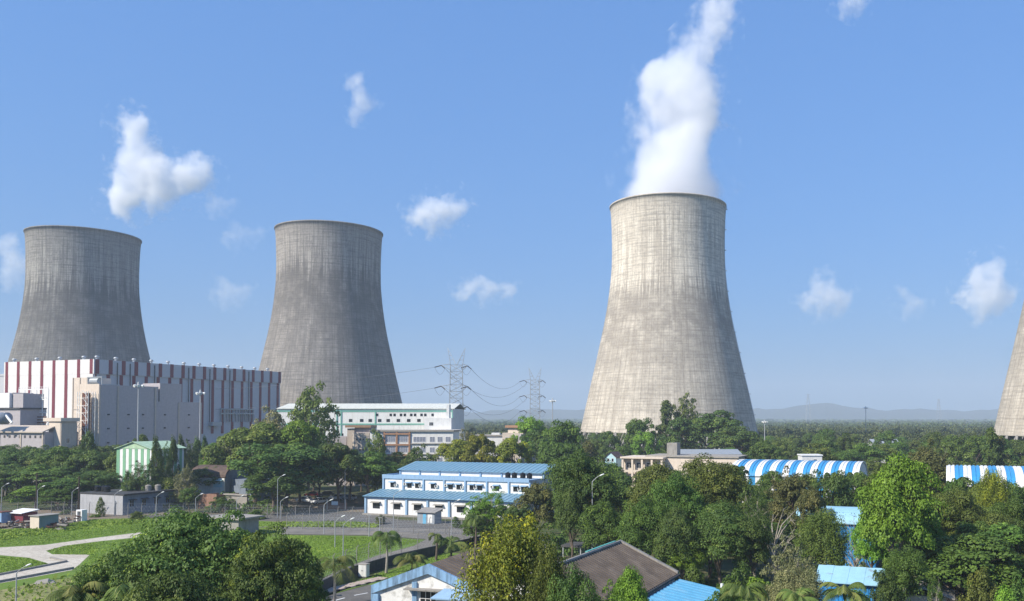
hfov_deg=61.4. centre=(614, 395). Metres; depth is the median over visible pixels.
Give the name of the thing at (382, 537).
palm tree
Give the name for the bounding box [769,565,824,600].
broadleaf tree
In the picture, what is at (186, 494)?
broadleaf tree
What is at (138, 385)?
light mast
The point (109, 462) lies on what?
broadleaf tree
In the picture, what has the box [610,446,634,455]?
broadleaf tree
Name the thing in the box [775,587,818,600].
palm tree
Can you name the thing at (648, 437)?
broadleaf tree
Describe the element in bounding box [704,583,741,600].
broadleaf tree
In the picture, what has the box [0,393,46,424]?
equipment house
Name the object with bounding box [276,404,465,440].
factory building
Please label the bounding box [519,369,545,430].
power pylon
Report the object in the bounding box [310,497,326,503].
parked car
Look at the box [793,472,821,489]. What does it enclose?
broadleaf tree
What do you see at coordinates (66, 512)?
broadleaf tree
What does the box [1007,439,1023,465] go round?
broadleaf tree
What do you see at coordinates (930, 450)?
broadleaf tree
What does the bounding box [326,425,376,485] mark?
stair block
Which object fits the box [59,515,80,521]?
scrap pile
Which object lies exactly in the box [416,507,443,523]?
kiosk
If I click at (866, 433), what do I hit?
wood
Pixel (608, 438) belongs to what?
broadleaf tree
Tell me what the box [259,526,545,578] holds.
road
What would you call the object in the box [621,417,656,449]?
broadleaf tree
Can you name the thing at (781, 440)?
broadleaf tree
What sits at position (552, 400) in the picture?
light mast
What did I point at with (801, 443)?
broadleaf tree
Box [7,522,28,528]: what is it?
scrap pile
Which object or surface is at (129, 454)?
green striped shed
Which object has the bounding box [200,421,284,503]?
broadleaf tree
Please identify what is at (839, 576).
blue shed
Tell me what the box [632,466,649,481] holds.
broadleaf tree
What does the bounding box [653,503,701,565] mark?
broadleaf tree
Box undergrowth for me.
[0,473,1020,600]
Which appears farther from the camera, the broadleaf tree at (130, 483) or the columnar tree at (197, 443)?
the columnar tree at (197, 443)
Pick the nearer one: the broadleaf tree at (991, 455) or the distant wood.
the broadleaf tree at (991, 455)
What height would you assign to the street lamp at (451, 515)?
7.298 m
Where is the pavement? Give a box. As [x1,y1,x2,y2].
[327,577,387,590]
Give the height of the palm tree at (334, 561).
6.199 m
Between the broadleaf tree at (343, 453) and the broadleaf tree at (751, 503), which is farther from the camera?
the broadleaf tree at (343, 453)
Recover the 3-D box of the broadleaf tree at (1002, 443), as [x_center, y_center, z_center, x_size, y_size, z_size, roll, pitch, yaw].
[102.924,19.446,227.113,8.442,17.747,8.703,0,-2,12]
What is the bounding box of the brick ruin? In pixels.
[196,493,249,508]
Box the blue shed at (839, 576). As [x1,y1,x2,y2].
[815,565,884,600]
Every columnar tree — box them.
[147,435,163,488]
[157,441,172,480]
[165,435,180,483]
[178,434,187,486]
[184,438,199,485]
[190,436,201,468]
[198,434,207,463]
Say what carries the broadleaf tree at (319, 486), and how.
on the ground at (727, 566)
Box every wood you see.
[250,423,1022,448]
[464,418,995,422]
[464,420,995,429]
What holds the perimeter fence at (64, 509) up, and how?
on the yard ground at (107, 516)
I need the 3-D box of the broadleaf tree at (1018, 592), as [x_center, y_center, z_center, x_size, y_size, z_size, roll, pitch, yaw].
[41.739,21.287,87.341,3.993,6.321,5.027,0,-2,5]
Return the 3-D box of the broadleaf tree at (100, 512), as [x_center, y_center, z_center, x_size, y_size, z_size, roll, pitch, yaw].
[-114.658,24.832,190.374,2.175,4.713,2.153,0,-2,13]
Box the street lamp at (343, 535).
[343,518,353,555]
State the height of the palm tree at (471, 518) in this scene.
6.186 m
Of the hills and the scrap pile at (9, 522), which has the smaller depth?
the scrap pile at (9, 522)
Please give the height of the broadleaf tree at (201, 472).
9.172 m
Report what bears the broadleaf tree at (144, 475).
on the ground at (727, 566)
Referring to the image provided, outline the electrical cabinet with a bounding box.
[358,563,369,577]
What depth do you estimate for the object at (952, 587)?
96.86 m
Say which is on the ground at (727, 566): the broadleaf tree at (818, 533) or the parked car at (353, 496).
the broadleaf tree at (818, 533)
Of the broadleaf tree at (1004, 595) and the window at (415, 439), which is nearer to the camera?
the broadleaf tree at (1004, 595)
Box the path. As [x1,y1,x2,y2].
[0,532,140,582]
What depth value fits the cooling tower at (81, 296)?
552.89 m
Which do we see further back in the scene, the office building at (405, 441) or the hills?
the hills
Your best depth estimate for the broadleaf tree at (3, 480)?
223.75 m
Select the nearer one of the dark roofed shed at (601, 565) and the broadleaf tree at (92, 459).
the dark roofed shed at (601, 565)
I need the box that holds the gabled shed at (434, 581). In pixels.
[371,543,561,600]
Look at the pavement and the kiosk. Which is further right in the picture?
the kiosk
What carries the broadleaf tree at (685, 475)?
on the ground at (727, 566)
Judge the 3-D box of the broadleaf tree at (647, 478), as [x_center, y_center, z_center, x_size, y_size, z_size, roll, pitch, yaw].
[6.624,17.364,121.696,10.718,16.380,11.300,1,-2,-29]
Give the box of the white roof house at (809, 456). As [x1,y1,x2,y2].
[797,454,822,460]
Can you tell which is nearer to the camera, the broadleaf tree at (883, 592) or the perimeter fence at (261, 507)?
the broadleaf tree at (883, 592)
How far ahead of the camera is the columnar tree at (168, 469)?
211.38 m
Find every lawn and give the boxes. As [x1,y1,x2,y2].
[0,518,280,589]
[0,577,78,600]
[320,553,459,597]
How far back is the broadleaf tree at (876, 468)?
160.39 m
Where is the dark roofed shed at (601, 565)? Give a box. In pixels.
[488,540,680,600]
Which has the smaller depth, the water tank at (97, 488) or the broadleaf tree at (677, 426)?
the water tank at (97, 488)
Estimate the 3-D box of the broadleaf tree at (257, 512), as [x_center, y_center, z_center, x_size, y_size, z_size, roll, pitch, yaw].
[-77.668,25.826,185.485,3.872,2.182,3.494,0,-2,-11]
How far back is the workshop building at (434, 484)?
193.65 m
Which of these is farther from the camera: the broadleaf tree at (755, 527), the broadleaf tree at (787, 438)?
the broadleaf tree at (787, 438)
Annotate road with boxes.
[128,512,480,528]
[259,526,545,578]
[313,585,374,600]
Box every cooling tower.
[8,225,149,362]
[259,220,401,406]
[580,192,758,458]
[994,301,1023,465]
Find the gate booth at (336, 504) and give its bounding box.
[318,499,346,508]
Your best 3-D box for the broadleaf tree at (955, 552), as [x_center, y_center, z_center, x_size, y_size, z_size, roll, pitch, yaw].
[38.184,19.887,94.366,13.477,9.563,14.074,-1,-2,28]
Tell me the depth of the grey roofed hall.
279.72 m
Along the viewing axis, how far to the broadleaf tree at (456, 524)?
171.06 m
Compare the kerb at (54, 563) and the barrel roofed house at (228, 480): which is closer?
the kerb at (54, 563)
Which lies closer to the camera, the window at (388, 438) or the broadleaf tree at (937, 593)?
the broadleaf tree at (937, 593)
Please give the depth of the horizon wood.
3506.10 m
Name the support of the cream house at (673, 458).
on the ground at (727, 566)
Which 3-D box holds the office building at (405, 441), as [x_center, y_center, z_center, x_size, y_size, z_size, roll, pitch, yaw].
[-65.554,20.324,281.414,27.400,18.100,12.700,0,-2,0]
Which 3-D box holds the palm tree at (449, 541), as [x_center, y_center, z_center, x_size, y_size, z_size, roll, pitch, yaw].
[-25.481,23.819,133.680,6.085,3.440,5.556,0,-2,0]
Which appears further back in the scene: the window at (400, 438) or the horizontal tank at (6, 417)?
the horizontal tank at (6, 417)
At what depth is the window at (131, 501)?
195.36 m
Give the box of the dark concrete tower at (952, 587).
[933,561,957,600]
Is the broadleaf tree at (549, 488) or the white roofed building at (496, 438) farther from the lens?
the white roofed building at (496, 438)
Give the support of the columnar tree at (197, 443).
on the ground at (727, 566)
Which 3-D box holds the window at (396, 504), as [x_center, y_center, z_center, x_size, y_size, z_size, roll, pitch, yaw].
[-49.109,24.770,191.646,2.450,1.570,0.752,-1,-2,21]
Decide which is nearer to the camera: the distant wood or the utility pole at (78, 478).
the utility pole at (78, 478)
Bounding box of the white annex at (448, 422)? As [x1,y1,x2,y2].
[424,405,461,439]
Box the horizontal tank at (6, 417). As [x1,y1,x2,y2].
[0,412,12,423]
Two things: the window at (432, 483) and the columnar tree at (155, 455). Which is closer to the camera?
the window at (432, 483)
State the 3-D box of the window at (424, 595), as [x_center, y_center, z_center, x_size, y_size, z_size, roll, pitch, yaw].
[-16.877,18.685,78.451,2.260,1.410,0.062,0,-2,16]
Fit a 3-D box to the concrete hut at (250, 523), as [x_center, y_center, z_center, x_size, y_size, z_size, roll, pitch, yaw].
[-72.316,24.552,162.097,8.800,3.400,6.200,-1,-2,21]
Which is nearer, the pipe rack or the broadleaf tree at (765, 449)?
the broadleaf tree at (765, 449)
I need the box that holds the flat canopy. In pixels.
[561,542,598,556]
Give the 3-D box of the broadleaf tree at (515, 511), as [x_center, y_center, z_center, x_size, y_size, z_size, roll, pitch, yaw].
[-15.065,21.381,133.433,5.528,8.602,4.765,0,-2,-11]
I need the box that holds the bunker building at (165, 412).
[72,377,201,454]
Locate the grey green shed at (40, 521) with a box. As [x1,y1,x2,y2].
[28,513,58,528]
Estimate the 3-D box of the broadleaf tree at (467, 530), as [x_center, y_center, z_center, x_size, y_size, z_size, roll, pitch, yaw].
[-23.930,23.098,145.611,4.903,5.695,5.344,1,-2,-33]
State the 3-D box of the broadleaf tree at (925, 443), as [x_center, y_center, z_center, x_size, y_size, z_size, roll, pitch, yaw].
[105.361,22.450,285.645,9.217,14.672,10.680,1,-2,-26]
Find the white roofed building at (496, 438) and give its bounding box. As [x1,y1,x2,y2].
[475,433,501,455]
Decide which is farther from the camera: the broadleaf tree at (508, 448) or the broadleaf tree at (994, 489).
the broadleaf tree at (508, 448)
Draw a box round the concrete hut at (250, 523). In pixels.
[207,514,263,532]
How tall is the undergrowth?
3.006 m
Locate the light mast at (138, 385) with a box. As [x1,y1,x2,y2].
[133,382,143,440]
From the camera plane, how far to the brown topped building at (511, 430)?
299.37 m
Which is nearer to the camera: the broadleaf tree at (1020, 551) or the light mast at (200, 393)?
the broadleaf tree at (1020, 551)
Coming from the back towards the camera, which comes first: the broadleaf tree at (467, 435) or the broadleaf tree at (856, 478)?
the broadleaf tree at (467, 435)
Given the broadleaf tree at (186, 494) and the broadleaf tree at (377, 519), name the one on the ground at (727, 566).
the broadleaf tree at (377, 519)
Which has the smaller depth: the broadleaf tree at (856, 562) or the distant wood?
the broadleaf tree at (856, 562)
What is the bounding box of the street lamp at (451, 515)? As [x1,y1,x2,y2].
[451,499,460,534]
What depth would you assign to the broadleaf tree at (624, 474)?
188.68 m
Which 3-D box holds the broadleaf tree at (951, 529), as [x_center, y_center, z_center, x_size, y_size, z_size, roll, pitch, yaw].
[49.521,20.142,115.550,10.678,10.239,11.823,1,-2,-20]
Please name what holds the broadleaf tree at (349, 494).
on the parking ground at (358, 504)
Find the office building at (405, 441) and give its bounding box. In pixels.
[369,430,460,485]
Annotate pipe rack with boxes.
[18,387,48,431]
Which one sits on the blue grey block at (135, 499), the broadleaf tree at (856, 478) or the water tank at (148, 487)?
the water tank at (148, 487)
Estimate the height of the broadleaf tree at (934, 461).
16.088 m
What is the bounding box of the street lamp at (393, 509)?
[393,490,401,529]
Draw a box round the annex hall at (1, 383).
[0,374,3,392]
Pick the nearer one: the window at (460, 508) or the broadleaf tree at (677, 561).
the broadleaf tree at (677, 561)
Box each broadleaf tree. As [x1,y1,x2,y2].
[0,444,20,450]
[0,447,46,488]
[0,451,26,494]
[0,460,22,499]
[0,466,42,500]
[6,464,88,502]
[10,486,48,505]
[16,444,48,451]
[23,459,56,481]
[30,446,83,487]
[32,477,94,507]
[38,489,77,509]
[41,454,89,494]
[47,444,84,449]
[57,449,114,479]
[59,510,70,514]
[64,470,121,490]
[64,545,153,600]
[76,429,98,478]
[95,496,105,516]
[97,507,284,600]
[98,446,116,455]
[102,451,116,472]
[105,569,231,600]
[120,470,132,489]
[121,460,161,490]
[122,477,147,490]
[130,511,145,518]
[132,434,149,441]
[152,476,178,508]
[167,504,182,515]
[172,464,198,508]
[178,486,200,511]
[184,466,219,485]
[187,452,203,472]
[199,443,225,464]
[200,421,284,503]
[202,441,244,464]
[204,496,239,512]
[207,520,330,600]
[227,442,329,507]
[240,466,308,512]
[248,404,285,466]
[248,509,266,518]
[268,419,325,502]
[286,380,340,489]
[308,472,342,496]
[312,442,369,502]
[323,452,375,500]
[347,476,375,492]
[348,451,397,493]
[364,429,386,490]
[372,465,405,486]
[374,515,385,523]
[386,452,412,465]
[401,443,436,464]
[429,439,476,461]
[451,510,564,600]
[452,516,460,527]
[458,514,489,545]
[459,428,479,461]
[461,434,501,462]
[461,486,510,543]
[469,503,506,528]
[492,437,533,463]
[501,504,534,535]
[510,415,546,461]
[510,481,557,533]
[519,429,549,463]
[523,540,577,600]
[532,442,578,463]
[536,419,587,460]
[541,448,627,549]
[543,479,557,504]
[545,561,599,600]
[553,477,594,557]
[575,500,624,547]
[582,439,599,465]
[585,439,603,458]
[586,432,601,441]
[586,472,634,506]
[592,579,624,600]
[597,430,622,460]
[597,446,614,461]
[599,462,627,475]
[605,564,649,600]
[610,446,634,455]
[610,470,636,486]
[612,495,667,556]
[613,482,633,516]
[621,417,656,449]
[622,460,676,557]
[629,430,662,454]
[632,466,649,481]
[644,400,678,454]
[647,469,705,579]
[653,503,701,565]
[658,417,703,451]
[660,534,708,579]
[668,392,698,448]
[678,452,756,577]
[681,409,743,448]
[682,467,706,505]
[683,566,704,584]
[691,498,759,583]
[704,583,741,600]
[706,426,762,450]
[716,561,755,600]
[723,462,753,498]
[726,508,775,576]
[734,475,776,578]
[736,577,772,600]
[742,438,773,459]
[745,440,789,459]
[748,501,804,583]
[748,517,793,542]
[752,470,790,504]
[752,535,826,600]
[756,435,775,441]
[757,490,782,505]
[760,465,821,554]
[763,476,812,555]
[769,441,792,458]
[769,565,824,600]
[770,437,790,448]
[777,515,808,546]
[779,435,800,440]
[787,444,801,459]
[788,488,826,532]
[790,506,850,574]
[791,437,808,451]
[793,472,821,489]
[799,443,838,460]
[801,433,818,448]
[809,469,853,506]
[811,428,835,443]
[814,435,840,454]
[824,489,863,506]
[829,448,865,460]
[836,432,857,450]
[837,470,867,506]
[843,514,870,566]
[845,433,860,447]
[846,443,888,473]
[847,516,896,567]
[848,589,870,600]
[853,450,950,599]
[862,464,904,497]
[864,458,884,475]
[868,429,898,463]
[869,565,897,600]
[874,544,930,600]
[875,443,898,462]
[885,440,909,463]
[895,436,913,448]
[897,508,950,577]
[900,449,916,460]
[904,439,955,491]
[904,440,920,450]
[907,450,951,493]
[911,533,1023,597]
[920,441,940,454]
[927,431,945,447]
[927,484,988,536]
[927,572,943,600]
[933,441,976,465]
[940,433,969,457]
[943,478,966,495]
[945,506,1016,534]
[950,520,1019,579]
[953,476,975,493]
[955,567,999,600]
[956,435,985,464]
[969,481,992,504]
[973,467,1013,507]
[973,510,1023,549]
[975,522,1023,599]
[977,427,1002,465]
[982,435,1020,465]
[987,494,1023,528]
[990,545,1023,585]
[993,436,1011,465]
[994,584,1016,600]
[1004,442,1023,464]
[1006,480,1023,501]
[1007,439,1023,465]
[1008,436,1022,440]
[1008,574,1023,600]
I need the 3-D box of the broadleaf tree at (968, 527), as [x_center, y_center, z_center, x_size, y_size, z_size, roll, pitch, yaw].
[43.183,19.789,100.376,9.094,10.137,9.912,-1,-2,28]
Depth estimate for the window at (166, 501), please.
204.24 m
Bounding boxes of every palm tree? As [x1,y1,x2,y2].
[45,581,109,600]
[99,582,139,600]
[310,555,357,600]
[371,530,401,572]
[392,551,428,569]
[428,532,443,559]
[432,535,470,556]
[465,513,485,548]
[718,582,770,600]
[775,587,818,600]
[818,582,869,600]
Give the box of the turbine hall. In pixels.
[4,356,280,446]
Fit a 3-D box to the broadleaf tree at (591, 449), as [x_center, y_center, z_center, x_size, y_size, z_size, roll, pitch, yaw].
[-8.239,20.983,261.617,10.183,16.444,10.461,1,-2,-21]
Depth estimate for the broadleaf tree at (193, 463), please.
254.54 m
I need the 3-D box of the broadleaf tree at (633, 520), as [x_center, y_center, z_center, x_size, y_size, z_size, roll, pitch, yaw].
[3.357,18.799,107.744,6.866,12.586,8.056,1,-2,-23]
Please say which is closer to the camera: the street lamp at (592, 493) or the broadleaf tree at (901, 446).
the street lamp at (592, 493)
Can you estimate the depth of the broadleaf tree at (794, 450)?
339.89 m
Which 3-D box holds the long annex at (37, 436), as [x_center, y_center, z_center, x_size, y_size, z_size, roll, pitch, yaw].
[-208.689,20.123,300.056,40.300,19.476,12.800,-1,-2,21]
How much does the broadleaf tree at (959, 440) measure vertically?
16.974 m
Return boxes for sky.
[0,0,1023,412]
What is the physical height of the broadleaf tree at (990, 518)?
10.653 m
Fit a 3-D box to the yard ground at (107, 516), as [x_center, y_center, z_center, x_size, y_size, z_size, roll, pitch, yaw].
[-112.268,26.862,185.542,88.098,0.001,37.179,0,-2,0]
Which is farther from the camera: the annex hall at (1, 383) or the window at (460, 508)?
the annex hall at (1, 383)
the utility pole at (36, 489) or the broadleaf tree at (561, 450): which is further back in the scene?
the broadleaf tree at (561, 450)
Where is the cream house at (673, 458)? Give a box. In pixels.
[620,443,747,486]
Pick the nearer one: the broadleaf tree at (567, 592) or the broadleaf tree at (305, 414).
the broadleaf tree at (567, 592)
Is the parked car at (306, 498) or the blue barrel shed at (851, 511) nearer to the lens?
the blue barrel shed at (851, 511)
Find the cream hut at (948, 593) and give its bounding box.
[897,580,954,600]
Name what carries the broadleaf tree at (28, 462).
on the ground at (727, 566)
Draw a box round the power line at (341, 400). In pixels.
[233,388,432,408]
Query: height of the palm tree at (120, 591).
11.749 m
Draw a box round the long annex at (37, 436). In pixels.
[0,425,77,481]
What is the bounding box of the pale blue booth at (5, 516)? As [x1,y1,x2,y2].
[0,510,12,522]
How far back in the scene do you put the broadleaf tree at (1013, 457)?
247.31 m
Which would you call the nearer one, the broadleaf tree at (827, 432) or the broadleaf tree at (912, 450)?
the broadleaf tree at (912, 450)
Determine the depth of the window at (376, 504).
193.89 m
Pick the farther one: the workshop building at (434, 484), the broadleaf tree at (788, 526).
the workshop building at (434, 484)
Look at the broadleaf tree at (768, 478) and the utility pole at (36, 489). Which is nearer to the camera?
the broadleaf tree at (768, 478)
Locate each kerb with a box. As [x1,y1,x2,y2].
[0,557,66,574]
[0,567,73,581]
[326,579,385,593]
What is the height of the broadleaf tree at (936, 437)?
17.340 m
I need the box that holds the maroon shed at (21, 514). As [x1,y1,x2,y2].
[9,508,39,521]
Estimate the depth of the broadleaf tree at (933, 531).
99.18 m
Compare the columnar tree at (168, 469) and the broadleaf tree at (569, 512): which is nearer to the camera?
the broadleaf tree at (569, 512)
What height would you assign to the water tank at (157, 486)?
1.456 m
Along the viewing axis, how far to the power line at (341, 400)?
424.46 m
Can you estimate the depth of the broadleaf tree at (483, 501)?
148.04 m
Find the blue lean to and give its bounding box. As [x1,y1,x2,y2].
[646,579,723,600]
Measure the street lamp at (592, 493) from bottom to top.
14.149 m
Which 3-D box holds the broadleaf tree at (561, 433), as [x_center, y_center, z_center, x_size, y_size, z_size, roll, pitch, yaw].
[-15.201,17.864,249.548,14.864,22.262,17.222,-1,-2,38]
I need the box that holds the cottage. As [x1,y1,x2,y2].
[604,451,622,469]
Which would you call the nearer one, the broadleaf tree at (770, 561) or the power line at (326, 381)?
the broadleaf tree at (770, 561)
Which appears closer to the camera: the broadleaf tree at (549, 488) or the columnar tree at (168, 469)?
the broadleaf tree at (549, 488)
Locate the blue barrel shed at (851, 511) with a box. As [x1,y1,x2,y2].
[796,506,880,567]
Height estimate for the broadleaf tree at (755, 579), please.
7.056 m
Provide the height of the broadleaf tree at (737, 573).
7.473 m
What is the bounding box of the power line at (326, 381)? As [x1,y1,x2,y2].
[226,367,433,388]
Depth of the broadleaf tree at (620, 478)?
162.43 m
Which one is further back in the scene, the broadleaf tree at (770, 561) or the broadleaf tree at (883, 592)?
the broadleaf tree at (770, 561)
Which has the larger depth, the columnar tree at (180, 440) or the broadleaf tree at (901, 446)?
the broadleaf tree at (901, 446)
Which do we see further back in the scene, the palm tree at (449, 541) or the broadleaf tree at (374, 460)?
the broadleaf tree at (374, 460)
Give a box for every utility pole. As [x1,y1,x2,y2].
[35,473,37,511]
[77,476,81,509]
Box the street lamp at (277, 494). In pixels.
[277,474,285,517]
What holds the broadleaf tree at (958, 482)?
on the ground at (727, 566)
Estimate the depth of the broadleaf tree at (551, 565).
59.03 m
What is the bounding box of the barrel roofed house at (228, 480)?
[189,465,271,500]
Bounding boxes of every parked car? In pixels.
[296,496,313,502]
[304,491,317,496]
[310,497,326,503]
[320,491,333,496]
[328,494,343,499]
[340,494,357,500]
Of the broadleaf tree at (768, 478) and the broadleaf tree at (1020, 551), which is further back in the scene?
the broadleaf tree at (768, 478)
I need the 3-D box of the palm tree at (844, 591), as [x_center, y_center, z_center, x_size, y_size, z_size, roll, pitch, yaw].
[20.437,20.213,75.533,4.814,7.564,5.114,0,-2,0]
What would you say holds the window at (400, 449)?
in the office building at (405, 441)
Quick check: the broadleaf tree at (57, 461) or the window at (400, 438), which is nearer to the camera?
the broadleaf tree at (57, 461)
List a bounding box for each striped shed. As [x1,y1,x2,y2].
[114,441,185,488]
[732,459,866,502]
[946,465,1023,490]
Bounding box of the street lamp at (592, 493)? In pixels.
[592,474,603,548]
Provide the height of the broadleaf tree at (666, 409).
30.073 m
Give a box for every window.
[128,499,137,506]
[141,497,149,505]
[165,495,171,502]
[210,480,221,486]
[370,501,379,508]
[386,436,395,441]
[386,447,394,452]
[388,481,395,486]
[390,502,400,508]
[398,436,407,441]
[398,447,407,452]
[405,482,411,487]
[412,503,421,509]
[413,437,425,441]
[413,447,425,452]
[420,591,437,600]
[428,482,435,488]
[430,447,434,452]
[433,504,443,510]
[437,437,442,441]
[445,437,450,441]
[446,483,453,488]
[454,483,461,489]
[455,505,464,511]
[511,485,518,491]
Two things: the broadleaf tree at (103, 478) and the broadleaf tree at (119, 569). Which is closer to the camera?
the broadleaf tree at (119, 569)
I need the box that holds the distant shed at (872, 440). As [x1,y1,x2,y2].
[867,439,898,463]
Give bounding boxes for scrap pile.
[7,520,29,524]
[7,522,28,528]
[8,520,23,525]
[20,523,29,527]
[46,523,69,529]
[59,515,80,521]
[59,516,69,523]
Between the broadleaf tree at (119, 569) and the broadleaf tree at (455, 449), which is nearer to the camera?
the broadleaf tree at (119, 569)
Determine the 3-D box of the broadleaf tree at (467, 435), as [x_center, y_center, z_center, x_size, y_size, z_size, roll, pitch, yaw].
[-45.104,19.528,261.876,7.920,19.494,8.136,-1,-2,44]
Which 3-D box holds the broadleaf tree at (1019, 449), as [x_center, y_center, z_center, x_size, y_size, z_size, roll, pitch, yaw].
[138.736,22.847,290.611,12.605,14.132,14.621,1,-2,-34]
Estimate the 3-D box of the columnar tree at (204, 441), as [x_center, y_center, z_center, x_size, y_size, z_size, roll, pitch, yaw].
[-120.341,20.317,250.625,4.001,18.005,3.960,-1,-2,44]
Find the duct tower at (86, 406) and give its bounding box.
[77,391,95,445]
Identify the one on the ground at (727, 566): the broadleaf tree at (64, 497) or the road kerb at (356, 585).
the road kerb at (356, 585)
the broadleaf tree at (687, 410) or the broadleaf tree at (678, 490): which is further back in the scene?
the broadleaf tree at (687, 410)
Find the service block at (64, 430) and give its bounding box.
[43,418,79,479]
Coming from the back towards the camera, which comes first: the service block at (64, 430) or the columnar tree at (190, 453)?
the service block at (64, 430)
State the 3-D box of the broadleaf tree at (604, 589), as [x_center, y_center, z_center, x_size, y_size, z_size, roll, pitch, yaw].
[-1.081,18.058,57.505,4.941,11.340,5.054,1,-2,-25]
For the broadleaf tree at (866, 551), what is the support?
on the ground at (727, 566)
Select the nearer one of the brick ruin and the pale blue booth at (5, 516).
the pale blue booth at (5, 516)
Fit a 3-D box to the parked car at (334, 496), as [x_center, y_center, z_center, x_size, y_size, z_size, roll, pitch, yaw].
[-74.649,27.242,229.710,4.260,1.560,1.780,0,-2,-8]
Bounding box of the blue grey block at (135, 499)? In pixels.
[80,488,183,514]
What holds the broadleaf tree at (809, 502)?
on the ground at (727, 566)
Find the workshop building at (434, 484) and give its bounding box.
[362,461,555,519]
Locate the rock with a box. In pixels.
[34,578,54,583]
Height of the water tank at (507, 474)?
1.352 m
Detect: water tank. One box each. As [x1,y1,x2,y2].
[94,485,100,491]
[104,486,110,491]
[145,484,151,490]
[155,484,160,489]
[505,472,510,477]
[520,472,525,477]
[527,473,531,478]
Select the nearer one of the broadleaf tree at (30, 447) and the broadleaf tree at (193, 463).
the broadleaf tree at (193, 463)
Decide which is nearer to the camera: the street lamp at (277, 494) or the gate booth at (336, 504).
the street lamp at (277, 494)
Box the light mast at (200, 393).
[195,390,205,442]
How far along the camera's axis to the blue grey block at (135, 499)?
197.55 m
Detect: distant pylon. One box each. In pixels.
[805,394,811,421]
[936,399,941,419]
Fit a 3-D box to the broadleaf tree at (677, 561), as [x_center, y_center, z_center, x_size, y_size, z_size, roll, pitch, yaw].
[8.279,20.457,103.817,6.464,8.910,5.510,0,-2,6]
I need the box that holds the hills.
[464,403,998,419]
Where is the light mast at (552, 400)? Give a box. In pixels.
[549,398,555,426]
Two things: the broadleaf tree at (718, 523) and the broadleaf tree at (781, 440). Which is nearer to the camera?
the broadleaf tree at (718, 523)
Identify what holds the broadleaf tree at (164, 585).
on the ground at (727, 566)
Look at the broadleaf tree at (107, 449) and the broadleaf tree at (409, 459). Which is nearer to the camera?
the broadleaf tree at (409, 459)
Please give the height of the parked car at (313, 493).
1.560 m
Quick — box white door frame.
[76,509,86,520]
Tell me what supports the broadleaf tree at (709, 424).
on the ground at (727, 566)
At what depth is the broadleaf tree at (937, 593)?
84.42 m
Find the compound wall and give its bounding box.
[317,533,498,590]
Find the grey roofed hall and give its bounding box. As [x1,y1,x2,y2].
[680,449,741,454]
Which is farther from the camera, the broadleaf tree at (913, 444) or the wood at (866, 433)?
the wood at (866, 433)
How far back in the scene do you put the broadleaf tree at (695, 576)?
91.67 m
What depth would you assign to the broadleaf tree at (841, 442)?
303.63 m
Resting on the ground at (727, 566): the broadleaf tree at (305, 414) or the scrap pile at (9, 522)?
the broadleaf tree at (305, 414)
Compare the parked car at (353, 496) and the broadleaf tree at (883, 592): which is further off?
the parked car at (353, 496)
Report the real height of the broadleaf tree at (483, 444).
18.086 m
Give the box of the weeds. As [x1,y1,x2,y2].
[0,518,378,600]
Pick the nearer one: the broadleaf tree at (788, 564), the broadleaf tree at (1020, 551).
the broadleaf tree at (788, 564)
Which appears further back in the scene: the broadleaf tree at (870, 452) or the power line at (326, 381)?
the power line at (326, 381)
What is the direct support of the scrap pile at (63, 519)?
on the yard ground at (107, 516)
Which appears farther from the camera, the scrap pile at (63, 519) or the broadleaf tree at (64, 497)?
the broadleaf tree at (64, 497)
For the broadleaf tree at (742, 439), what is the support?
on the ground at (727, 566)
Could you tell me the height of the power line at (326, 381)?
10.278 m
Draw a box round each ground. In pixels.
[0,443,1004,600]
[0,510,281,528]
[282,497,363,511]
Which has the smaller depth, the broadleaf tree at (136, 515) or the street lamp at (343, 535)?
the street lamp at (343, 535)
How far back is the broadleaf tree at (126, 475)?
205.01 m
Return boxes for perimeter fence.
[0,501,127,515]
[128,503,366,520]
[286,513,470,534]
[300,526,472,588]
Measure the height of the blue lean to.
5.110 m
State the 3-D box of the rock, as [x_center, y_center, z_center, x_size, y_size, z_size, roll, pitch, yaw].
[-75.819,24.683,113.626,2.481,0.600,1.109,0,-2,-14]
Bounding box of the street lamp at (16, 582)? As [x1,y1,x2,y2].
[15,563,30,600]
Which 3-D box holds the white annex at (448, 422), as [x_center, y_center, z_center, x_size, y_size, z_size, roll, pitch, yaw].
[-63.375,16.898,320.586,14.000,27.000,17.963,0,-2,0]
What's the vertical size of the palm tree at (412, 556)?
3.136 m
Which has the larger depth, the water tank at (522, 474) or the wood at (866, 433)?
the wood at (866, 433)
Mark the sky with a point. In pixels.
(865, 158)
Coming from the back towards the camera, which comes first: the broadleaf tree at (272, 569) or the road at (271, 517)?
the road at (271, 517)
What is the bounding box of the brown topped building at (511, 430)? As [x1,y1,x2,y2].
[502,425,534,463]
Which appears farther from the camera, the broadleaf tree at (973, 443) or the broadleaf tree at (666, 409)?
the broadleaf tree at (666, 409)
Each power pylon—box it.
[435,349,470,440]
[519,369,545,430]
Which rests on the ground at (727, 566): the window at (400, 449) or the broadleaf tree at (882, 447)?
the broadleaf tree at (882, 447)

